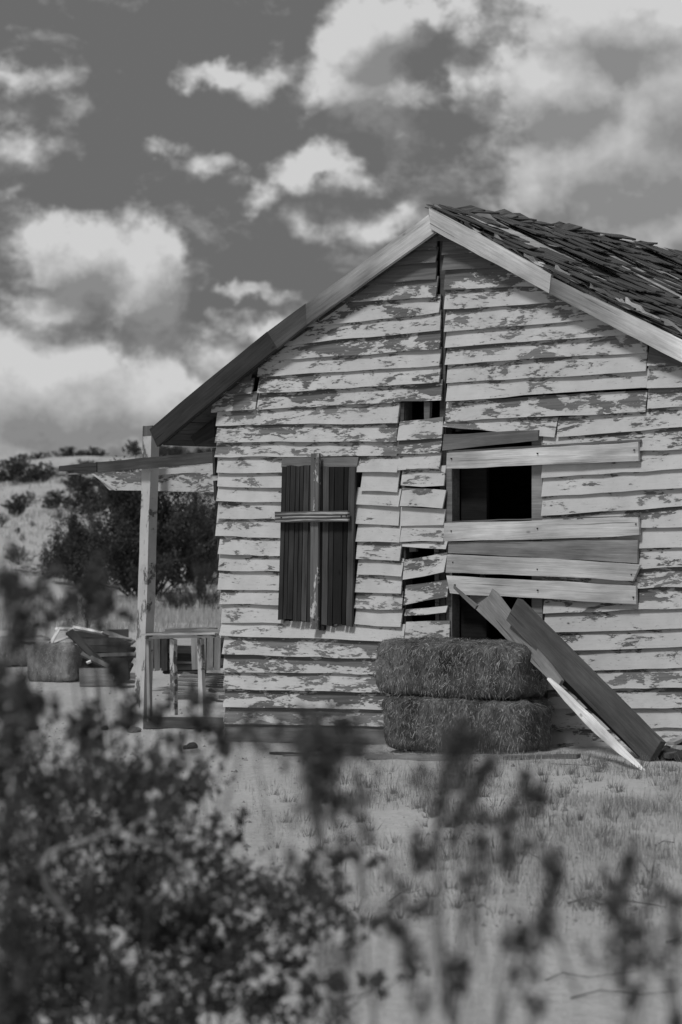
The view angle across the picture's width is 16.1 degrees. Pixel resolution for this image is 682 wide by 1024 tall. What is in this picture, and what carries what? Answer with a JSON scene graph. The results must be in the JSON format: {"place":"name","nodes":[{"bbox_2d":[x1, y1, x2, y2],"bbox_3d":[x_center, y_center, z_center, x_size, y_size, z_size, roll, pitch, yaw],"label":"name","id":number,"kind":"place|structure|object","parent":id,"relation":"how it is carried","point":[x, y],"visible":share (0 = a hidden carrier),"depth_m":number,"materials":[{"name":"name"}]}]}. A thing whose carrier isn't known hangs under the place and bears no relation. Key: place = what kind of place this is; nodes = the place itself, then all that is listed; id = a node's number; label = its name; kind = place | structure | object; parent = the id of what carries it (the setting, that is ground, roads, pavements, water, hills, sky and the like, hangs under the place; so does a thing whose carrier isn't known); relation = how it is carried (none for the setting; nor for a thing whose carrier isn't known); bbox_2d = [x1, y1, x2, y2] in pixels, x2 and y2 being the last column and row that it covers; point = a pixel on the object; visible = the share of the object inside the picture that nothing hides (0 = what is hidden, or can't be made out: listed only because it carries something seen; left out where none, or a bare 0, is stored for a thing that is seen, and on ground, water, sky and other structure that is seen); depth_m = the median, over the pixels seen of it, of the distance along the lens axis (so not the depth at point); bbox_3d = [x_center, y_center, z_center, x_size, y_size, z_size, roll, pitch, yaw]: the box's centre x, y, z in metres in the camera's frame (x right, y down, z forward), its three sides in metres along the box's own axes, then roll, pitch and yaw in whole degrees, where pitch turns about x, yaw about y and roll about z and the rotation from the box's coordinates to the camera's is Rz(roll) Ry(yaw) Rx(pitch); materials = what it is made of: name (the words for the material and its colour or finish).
{"place":"outdoors","nodes":[
{"label":"outdoors","id":0,"kind":"place"},
{"bbox_2d":[0,456,215,585],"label":"slope grass","id":1,"kind":"structure","parent":0,"point":[26,515],"depth_m":64.18,"materials":[{"name":"grey plant"}]},
{"bbox_2d":[0,589,221,632],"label":"tall grass","id":2,"kind":"structure","parent":0,"point":[210,615],"depth_m":32.65,"materials":[{"name":"grey plant"}]},
{"bbox_2d":[0,456,681,1023],"bbox_3d":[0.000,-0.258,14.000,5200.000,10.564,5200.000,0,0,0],"label":"ground","id":3,"kind":"structure","parent":0,"point":[588,1008],"depth_m":10.94,"materials":[{"name":"grey plant"}]},
{"bbox_2d":[0,513,10,526],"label":"desert shrub","id":4,"kind":"object","parent":3,"relation":"on","point":[2,520],"visible":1,"depth_m":59.99,"materials":[{"name":"grey plant"}]},
{"bbox_2d":[0,459,31,471],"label":"desert shrub","id":5,"kind":"object","parent":3,"relation":"on","point":[13,465],"visible":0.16,"depth_m":95.90,"materials":[{"name":"grey plant"}]},
{"bbox_2d":[5,453,27,463],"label":"desert shrub","id":6,"kind":"object","parent":3,"relation":"on","point":[25,457],"visible":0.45,"depth_m":102.87,"materials":[{"name":"grey plant"}]},
{"bbox_2d":[2,494,32,516],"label":"desert shrub","id":7,"kind":"object","parent":3,"relation":"on","point":[18,506],"visible":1,"depth_m":65.98,"materials":[{"name":"grey plant"}]},
{"bbox_2d":[4,544,34,564],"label":"desert shrub","id":8,"kind":"object","parent":3,"relation":"on","point":[22,558],"visible":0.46,"depth_m":50.02,"materials":[{"name":"grey plant"}]},
{"bbox_2d":[0,635,50,665],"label":"hay bale","id":9,"kind":"object","parent":3,"relation":"on","point":[14,663],"visible":0.17,"depth_m":24.38,"materials":[{"name":"plant"}]},
{"bbox_2d":[0,460,52,485],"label":"desert shrub","id":10,"kind":"object","parent":3,"relation":"on","point":[32,476],"visible":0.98,"depth_m":83.82,"materials":[{"name":"grey plant"}]},
{"bbox_2d":[19,491,40,502],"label":"desert shrub","id":11,"kind":"object","parent":3,"relation":"on","point":[29,496],"visible":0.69,"depth_m":75.99,"materials":[{"name":"grey plant"}]},
{"bbox_2d":[13,563,47,573],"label":"desert shrub","id":12,"kind":"object","parent":3,"relation":"on","point":[38,565],"visible":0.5,"depth_m":46.92,"materials":[{"name":"grey plant"}]},
{"bbox_2d":[26,452,51,460],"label":"desert shrub","id":13,"kind":"object","parent":3,"relation":"on","point":[37,456],"visible":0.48,"depth_m":102.91,"materials":[{"name":"grey plant"}]},
{"bbox_2d":[22,461,56,483],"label":"desert shrub","id":14,"kind":"object","parent":3,"relation":"on","point":[42,473],"visible":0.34,"depth_m":85.89,"materials":[{"name":"grey plant"}]},
{"bbox_2d":[0,539,80,1023],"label":"creosote bush","id":15,"kind":"object","parent":3,"relation":"on","point":[15,997],"visible":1,"depth_m":4.00,"materials":[{"name":"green plant"}]},
{"bbox_2d":[37,466,66,478],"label":"desert shrub","id":16,"kind":"object","parent":3,"relation":"on","point":[58,474],"visible":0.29,"depth_m":91.93,"materials":[{"name":"grey plant"}]},
{"bbox_2d":[26,642,82,682],"bbox_3d":[-2.753,1.430,23.301,0.565,0.407,0.533,0,0,6],"label":"hay bale","id":17,"kind":"object","parent":3,"relation":"on","point":[56,664],"visible":0.68,"depth_m":23.08,"materials":[{"name":"plant"}]},
{"bbox_2d":[50,628,59,642],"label":"scrap plank","id":18,"kind":"object","parent":17,"relation":"on","point":[55,635],"visible":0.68,"depth_m":23.44,"materials":[{"name":"grey wood"}]},
{"bbox_2d":[55,627,69,630],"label":"scrap plank","id":19,"kind":"object","parent":18,"relation":"on","point":[64,629],"visible":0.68,"depth_m":23.55,"materials":[{"name":"grey wood"}]},
{"bbox_2d":[53,636,66,642],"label":"scrap plank","id":20,"kind":"object","parent":17,"relation":"on","point":[60,639],"visible":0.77,"depth_m":23.40,"materials":[{"name":"grey wood"}]},
{"bbox_2d":[89,645,135,652],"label":"scrap plank","id":21,"kind":"object","parent":17,"relation":"on","point":[114,650],"visible":0.43,"depth_m":23.39,"materials":[{"name":"grey wood"}]},
{"bbox_2d":[83,638,120,645],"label":"scrap plank","id":22,"kind":"object","parent":21,"relation":"on","point":[90,642],"visible":0.23,"depth_m":23.56,"materials":[{"name":"grey wood"}]},
{"bbox_2d":[72,626,102,634],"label":"scrap plank","id":23,"kind":"object","parent":22,"relation":"on","point":[88,629],"visible":0.64,"depth_m":23.59,"materials":[{"name":"grey wood"}]},
{"bbox_2d":[75,629,128,638],"bbox_3d":[-2.353,1.219,23.709,0.541,0.033,0.164,-2,37,0],"label":"scrap plank","id":24,"kind":"object","parent":22,"relation":"on","point":[124,632],"visible":0.4,"depth_m":23.71,"materials":[{"name":"grey wood"}]},
{"bbox_2d":[102,630,135,644],"bbox_3d":[-2.142,1.206,23.305,0.381,0.021,0.054,17,46,32],"label":"scrap plank","id":25,"kind":"object","parent":21,"relation":"on","point":[132,641],"visible":0.59,"depth_m":23.29,"materials":[{"name":"grey wood"}]},
{"bbox_2d":[111,636,130,639],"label":"scrap plank","id":26,"kind":"object","parent":25,"relation":"on","point":[122,638],"visible":0.73,"depth_m":23.20,"materials":[{"name":"grey wood"}]},
{"bbox_2d":[41,489,74,510],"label":"desert shrub","id":27,"kind":"object","parent":3,"relation":"on","point":[54,500],"visible":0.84,"depth_m":71.92,"materials":[{"name":"grey plant"}]},
{"bbox_2d":[50,509,69,521],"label":"desert shrub","id":28,"kind":"object","parent":3,"relation":"on","point":[59,516],"visible":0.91,"depth_m":61.98,"materials":[{"name":"grey plant"}]},
{"bbox_2d":[50,446,91,456],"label":"desert shrub","id":29,"kind":"object","parent":3,"relation":"on","point":[68,452],"visible":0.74,"depth_m":103.85,"materials":[{"name":"grey plant"}]},
{"bbox_2d":[34,509,113,584],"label":"creosote bush","id":30,"kind":"object","parent":3,"relation":"on","point":[76,526],"visible":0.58,"depth_m":45.22,"materials":[{"name":"grey plant"}]},
{"bbox_2d":[59,472,99,490],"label":"desert shrub","id":31,"kind":"object","parent":3,"relation":"on","point":[66,483],"visible":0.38,"depth_m":79.88,"materials":[{"name":"grey plant"}]},
{"bbox_2d":[58,474,106,518],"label":"desert shrub","id":32,"kind":"object","parent":3,"relation":"on","point":[82,491],"visible":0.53,"depth_m":63.93,"materials":[{"name":"grey plant"}]},
{"bbox_2d":[59,593,110,627],"bbox_3d":[-3.111,1.158,29.998,0.731,0.590,0.566,0,0,36],"label":"brush shrub","id":33,"kind":"object","parent":3,"relation":"on","point":[86,613],"visible":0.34,"depth_m":29.97,"materials":[{"name":"grey plant"}]},
{"bbox_2d":[72,459,98,464],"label":"desert shrub","id":34,"kind":"object","parent":3,"relation":"on","point":[80,461],"visible":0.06,"depth_m":93.85,"materials":[{"name":"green plant"}]},
{"bbox_2d":[80,652,108,667],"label":"scrap plank","id":35,"kind":"object","parent":3,"relation":"on","point":[100,662],"visible":0.68,"depth_m":22.90,"materials":[{"name":"grey wood"}]},
{"bbox_2d":[66,629,104,666],"bbox_3d":[-2.433,1.292,23.014,0.079,0.494,0.033,-35,-27,-26],"label":"scrap plank","id":36,"kind":"object","parent":35,"relation":"on","point":[88,650],"visible":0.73,"depth_m":23.01,"materials":[{"name":"grey wood"}]},
{"bbox_2d":[79,668,112,686],"bbox_3d":[-2.298,1.551,22.715,0.322,0.173,0.033,-1,-6,0],"label":"scrap plank","id":37,"kind":"object","parent":3,"relation":"on","point":[88,677],"visible":0.59,"depth_m":22.70,"materials":[{"name":"grey wood"}]},
{"bbox_2d":[84,446,108,456],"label":"desert shrub","id":38,"kind":"object","parent":3,"relation":"on","point":[94,451],"visible":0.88,"depth_m":103.89,"materials":[{"name":"grey plant"}]},
{"bbox_2d":[78,661,133,673],"bbox_3d":[-2.258,1.493,23.110,0.555,0.032,0.144,0,38,21],"label":"scrap plank","id":39,"kind":"object","parent":3,"relation":"on","point":[89,665],"visible":0.23,"depth_m":23.16,"materials":[{"name":"grey wood"}]},
{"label":"scrap plank","id":40,"kind":"object","parent":39,"relation":"on","visible":0},
{"bbox_2d":[98,652,135,657],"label":"scrap plank","id":41,"kind":"object","parent":40,"relation":"on","point":[101,655],"visible":0.37,"depth_m":23.18,"materials":[{"name":"grey wood"}]},
{"bbox_2d":[77,471,140,496],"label":"desert shrub","id":42,"kind":"object","parent":3,"relation":"on","point":[97,479],"visible":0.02,"depth_m":74.32,"materials":[{"name":"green plant"}]},
{"bbox_2d":[114,658,129,679],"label":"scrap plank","id":43,"kind":"object","parent":3,"relation":"on","point":[124,666],"visible":0.36,"depth_m":22.50,"materials":[{"name":"grey wood"}]},
{"bbox_2d":[87,483,158,517],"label":"desert shrub","id":44,"kind":"object","parent":3,"relation":"on","point":[93,507],"visible":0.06,"depth_m":62.06,"materials":[{"name":"grey plant"}]},
{"bbox_2d":[122,439,141,456],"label":"desert shrub","id":45,"kind":"object","parent":3,"relation":"on","point":[133,447],"visible":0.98,"depth_m":103.89,"materials":[{"name":"grey plant"}]},
{"bbox_2d":[32,550,234,1023],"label":"creosote bush","id":46,"kind":"object","parent":3,"relation":"on","point":[86,588],"visible":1,"depth_m":4.86,"materials":[{"name":"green plant"}]},
{"bbox_2d":[129,727,141,732],"bbox_3d":[-1.583,1.665,18.478,0.117,0.053,0.081,0,0,0],"label":"rock","id":47,"kind":"object","parent":3,"relation":"on","point":[138,730],"visible":0.55,"depth_m":18.45,"materials":[{"name":"stone"}]},
{"bbox_2d":[56,455,219,599],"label":"creosote bush","id":48,"kind":"object","parent":3,"relation":"on","point":[120,548],"visible":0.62,"depth_m":43.07,"materials":[{"name":"grey plant"}]},
{"bbox_2d":[59,426,224,728],"bbox_3d":[-1.406,0.510,18.746,1.833,2.360,0.489,0,0,40],"label":"porch frame","id":49,"kind":"object","parent":3,"relation":"on","point":[150,480],"visible":0.81,"depth_m":18.75,"materials":[{"name":"paint"}]},
{"bbox_2d":[153,632,172,670],"bbox_3d":[-1.692,1.280,22.200,0.270,0.345,0.303,0,0,6],"label":"slatted crate","id":50,"kind":"object","parent":3,"relation":"on","point":[160,657],"visible":0.39,"depth_m":22.05,"materials":[{"name":"grey wood"}]},
{"bbox_2d":[165,627,210,630],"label":"scrap plank","id":51,"kind":"object","parent":50,"relation":"on","point":[183,628],"visible":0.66,"depth_m":22.02,"materials":[{"name":"grey wood"}]},
{"bbox_2d":[161,628,217,632],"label":"scrap plank","id":52,"kind":"object","parent":51,"relation":"on","point":[186,630],"visible":0.4,"depth_m":21.85,"materials":[{"name":"grey wood"}]},
{"bbox_2d":[159,445,168,453],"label":"desert shrub","id":53,"kind":"object","parent":3,"relation":"on","point":[162,447],"visible":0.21,"depth_m":103.88,"materials":[{"name":"grey plant"}]},
{"bbox_2d":[138,446,211,467],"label":"desert shrub","id":54,"kind":"object","parent":3,"relation":"on","point":[173,451],"visible":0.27,"depth_m":91.89,"materials":[{"name":"grey plant"}]},
{"bbox_2d":[155,585,195,611],"bbox_3d":[-2.670,1.404,38.553,0.804,0.604,0.622,0,0,36],"label":"brush shrub","id":55,"kind":"object","parent":3,"relation":"on","point":[171,600],"visible":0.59,"depth_m":38.49,"materials":[{"name":"grey plant"}]},
{"bbox_2d":[156,558,221,613],"bbox_3d":[-2.341,1.213,39.445,1.229,1.081,1.314,0,0,34],"label":"brush shrub","id":56,"kind":"object","parent":3,"relation":"on","point":[200,585],"visible":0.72,"depth_m":39.40,"materials":[{"name":"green plant"}]},
{"bbox_2d":[187,742,196,748],"bbox_3d":[-1.039,1.633,16.839,0.079,0.059,0.065,0,0,-32],"label":"rock","id":57,"kind":"object","parent":3,"relation":"on","point":[190,745],"visible":0.6,"depth_m":16.81,"materials":[{"name":"grey stone"}]},
{"bbox_2d":[162,672,224,694],"bbox_3d":[-1.220,1.532,21.548,0.576,0.151,0.960,0,0,8],"label":"wooden pallet","id":58,"kind":"object","parent":3,"relation":"on","point":[185,678],"visible":0.37,"depth_m":21.60,"materials":[{"name":"grey wood"}]},
{"bbox_2d":[163,668,206,673],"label":"scrap plank","id":59,"kind":"object","parent":58,"relation":"on","point":[182,671],"visible":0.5,"depth_m":22.02,"materials":[{"name":"grey wood"}]},
{"bbox_2d":[167,663,205,670],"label":"scrap plank","id":60,"kind":"object","parent":59,"relation":"on","point":[184,666],"visible":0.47,"depth_m":22.04,"materials":[{"name":"grey wood"}]},
{"bbox_2d":[168,661,191,663],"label":"scrap plank","id":61,"kind":"object","parent":60,"relation":"on","point":[184,662],"visible":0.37,"depth_m":22.03,"materials":[{"name":"grey wood"}]},
{"bbox_2d":[168,653,191,660],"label":"scrap plank","id":62,"kind":"object","parent":61,"relation":"on","point":[183,656],"visible":0.34,"depth_m":22.05,"materials":[{"name":"grey wood"}]},
{"bbox_2d":[168,645,190,653],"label":"scrap plank","id":63,"kind":"object","parent":62,"relation":"on","point":[183,649],"visible":0.34,"depth_m":22.06,"materials":[{"name":"grey wood"}]},
{"bbox_2d":[191,629,223,670],"bbox_3d":[-1.165,1.218,21.400,0.271,0.354,0.302,0,0,9],"label":"slatted crate","id":64,"kind":"object","parent":58,"relation":"on","point":[214,655],"visible":0.6,"depth_m":21.25,"materials":[{"name":"grey wood"}]},
{"bbox_2d":[172,492,219,584],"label":"creosote bush","id":65,"kind":"object","parent":3,"relation":"on","point":[200,556],"visible":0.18,"depth_m":46.34,"materials":[{"name":"grey plant"}]},
{"bbox_2d":[189,447,211,453],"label":"desert shrub","id":66,"kind":"object","parent":3,"relation":"on","point":[198,450],"visible":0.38,"depth_m":103.98,"materials":[{"name":"grey plant"}]},
{"bbox_2d":[185,687,223,698],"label":"scrap plank","id":67,"kind":"object","parent":3,"relation":"on","point":[220,695],"visible":0.32,"depth_m":20.88,"materials":[{"name":"grey wood"}]},
{"bbox_2d":[197,492,213,499],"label":"desert shrub","id":68,"kind":"object","parent":3,"relation":"on","point":[209,493],"visible":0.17,"depth_m":72.01,"materials":[{"name":"grey plant"}]},
{"bbox_2d":[0,701,435,1023],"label":"creosote bush","id":69,"kind":"object","parent":3,"relation":"on","point":[193,916],"visible":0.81,"depth_m":5.49,"materials":[{"name":"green plant"}]},
{"bbox_2d":[273,752,297,754],"bbox_3d":[-0.363,1.603,16.037,0.064,0.018,0.303,0,-2,-38],"label":"ground board","id":70,"kind":"object","parent":3,"relation":"on","point":[281,753],"visible":0.46,"depth_m":16.02,"materials":[{"name":"grey wood"}]},
{"bbox_2d":[222,694,387,1023],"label":"creosote bush","id":71,"kind":"object","parent":3,"relation":"on","point":[326,748],"visible":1,"depth_m":3.60,"materials":[{"name":"grey plant"}]},
{"bbox_2d":[366,754,460,760],"bbox_3d":[0.443,1.537,15.123,0.048,0.033,0.796,0,-3,-45],"label":"ground board","id":72,"kind":"object","parent":3,"relation":"on","point":[408,757],"visible":0.67,"depth_m":15.13,"materials":[{"name":"grey wood"}]},
{"bbox_2d":[149,204,681,747],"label":"shack","id":73,"kind":"structure","parent":3,"relation":"on","point":[405,432],"depth_m":16.17,"materials":[{"name":"paint"}]},
{"bbox_2d":[453,586,478,608],"bbox_3d":[0.814,0.556,15.832,0.022,0.030,0.241,7,28,-48],"label":"splintered slat","id":74,"kind":"object","parent":73,"relation":"attached to","point":[473,604],"visible":1,"depth_m":15.81,"materials":[{"name":"grey wood"}]},
{"bbox_2d":[292,746,580,761],"bbox_3d":[0.580,1.539,15.337,1.878,0.125,1.283,0,0,35],"label":"loose straw","id":75,"kind":"object","parent":3,"relation":"on","point":[527,753],"visible":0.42,"depth_m":15.21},
{"bbox_2d":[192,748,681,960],"bbox_3d":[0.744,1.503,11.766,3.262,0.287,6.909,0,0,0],"label":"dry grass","id":76,"kind":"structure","parent":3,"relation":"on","point":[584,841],"depth_m":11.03,"materials":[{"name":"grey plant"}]},
{"bbox_2d":[322,845,579,1023],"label":"creosote bush","id":77,"kind":"object","parent":3,"relation":"on","point":[543,926],"visible":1,"depth_m":3.09,"materials":[{"name":"grey plant"}]},
{"bbox_2d":[247,745,681,943],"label":"grass","id":78,"kind":"structure","parent":3,"relation":"on","point":[615,803],"depth_m":11.98,"materials":[{"name":"grey plant"}]},
{"bbox_2d":[381,694,554,753],"bbox_3d":[0.803,1.349,15.587,1.188,0.397,0.554,0,0,34],"label":"hay bale","id":79,"kind":"object","parent":3,"relation":"on","point":[514,724],"visible":0.7,"depth_m":15.35,"materials":[{"name":"plant"}]},
{"bbox_2d":[372,634,547,700],"bbox_3d":[0.768,0.997,15.630,1.217,0.395,0.551,0,0,36],"label":"hay bale","id":80,"kind":"object","parent":79,"relation":"on","point":[458,668],"visible":0.93,"depth_m":15.39,"materials":[{"name":"plant"}]},
{"bbox_2d":[469,574,563,685],"bbox_3d":[1.124,0.781,15.472,0.024,0.215,1.369,15,18,-27],"label":"broad plank","id":81,"kind":"object","parent":80,"relation":"on","point":[493,609],"visible":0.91,"depth_m":15.62,"materials":[{"name":"grey wood"}]},
{"bbox_2d":[406,713,567,1023],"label":"creosote bush","id":82,"kind":"object","parent":3,"relation":"on","point":[487,765],"visible":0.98,"depth_m":3.41,"materials":[{"name":"grey plant"}]},
{"bbox_2d":[504,754,580,759],"bbox_3d":[1.227,1.495,14.759,0.464,0.022,0.103,-4,-1,20],"label":"ground board","id":83,"kind":"object","parent":3,"relation":"on","point":[560,756],"visible":0.8,"depth_m":14.72,"materials":[{"name":"grey wood"}]},
{"bbox_2d":[506,598,665,761],"bbox_3d":[1.481,1.021,14.833,0.049,0.169,1.711,14,20,-34],"label":"leaning plank","id":84,"kind":"object","parent":3,"relation":"on","point":[615,711],"visible":0.99,"depth_m":14.76,"materials":[{"name":"grey wood"}]},
{"bbox_2d":[545,972,634,980],"bbox_3d":[0.822,1.532,7.996,0.306,0.023,0.037,0,0,-8],"label":"fallen twig","id":85,"kind":"object","parent":3,"relation":"on","point":[578,975],"visible":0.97,"depth_m":8.00,"materials":[{"name":"grey wood"}]},
{"bbox_2d":[547,678,644,770],"bbox_3d":[1.495,1.257,14.323,0.027,0.062,1.347,13,14,-24],"label":"pale slat","id":86,"kind":"object","parent":3,"relation":"on","point":[592,723],"visible":1,"depth_m":14.30,"materials":[{"name":"white wood"}]},
{"bbox_2d":[562,679,639,756],"bbox_3d":[1.450,1.058,15.045,0.034,0.125,1.662,13,20,-35],"label":"leaning plank","id":87,"kind":"object","parent":3,"relation":"on","point":[565,684],"visible":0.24,"depth_m":14.86,"materials":[{"name":"grey wood"}]},
{"bbox_2d":[567,896,665,907],"bbox_3d":[1.091,1.539,9.531,0.396,0.026,0.071,0,0,18],"label":"fallen twig","id":88,"kind":"object","parent":3,"relation":"on","point":[576,900],"visible":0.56,"depth_m":9.53,"materials":[{"name":"grey wood"}]},
{"bbox_2d":[570,989,675,998],"bbox_3d":[0.897,1.534,7.700,0.340,0.026,0.046,0,0,0],"label":"fallen twig","id":89,"kind":"object","parent":3,"relation":"on","point":[610,991],"visible":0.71,"depth_m":7.71,"materials":[{"name":"grey wood"}]},
{"bbox_2d":[576,835,681,1023],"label":"creosote bush","id":90,"kind":"object","parent":3,"relation":"on","point":[616,903],"visible":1,"depth_m":3.21,"materials":[{"name":"grey plant"}]},
{"bbox_2d":[658,748,678,759],"bbox_3d":[1.954,1.437,14.287,0.147,0.087,0.125,0,0,40],"label":"rubble lump","id":91,"kind":"object","parent":3,"relation":"on","point":[660,756],"visible":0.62,"depth_m":14.26,"materials":[{"name":"grey stone"}]},
{"bbox_2d":[663,751,676,758],"bbox_3d":[2.041,1.420,14.220,0.299,0.032,0.064,-3,1,-24],"label":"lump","id":92,"kind":"object","parent":3,"relation":"on","point":[669,755],"visible":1,"depth_m":14.15,"materials":[{"name":"grey stone"}]},
{"bbox_2d":[666,735,681,744],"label":"ground board","id":93,"kind":"object","parent":3,"relation":"on","point":[676,740],"visible":1,"depth_m":14.71,"materials":[{"name":"grey wood"}]},
{"bbox_2d":[671,745,681,749],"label":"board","id":94,"kind":"object","parent":3,"relation":"on","point":[678,747],"visible":0.26,"depth_m":14.46,"materials":[{"name":"wood"}]},
{"bbox_2d":[674,750,681,761],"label":"rubble lump","id":95,"kind":"object","parent":3,"relation":"on","point":[679,753],"visible":0.91,"depth_m":14.09,"materials":[{"name":"grey stone"}]},
{"bbox_2d":[0,0,681,463],"label":"sky","id":96,"kind":"structure","parent":0,"point":[179,179],"materials":[{"name":"grey"}]},
{"bbox_2d":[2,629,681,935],"bbox_3d":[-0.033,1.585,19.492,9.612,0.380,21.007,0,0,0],"label":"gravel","id":97,"kind":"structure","parent":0,"point":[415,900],"depth_m":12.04,"materials":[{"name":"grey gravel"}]}
]}

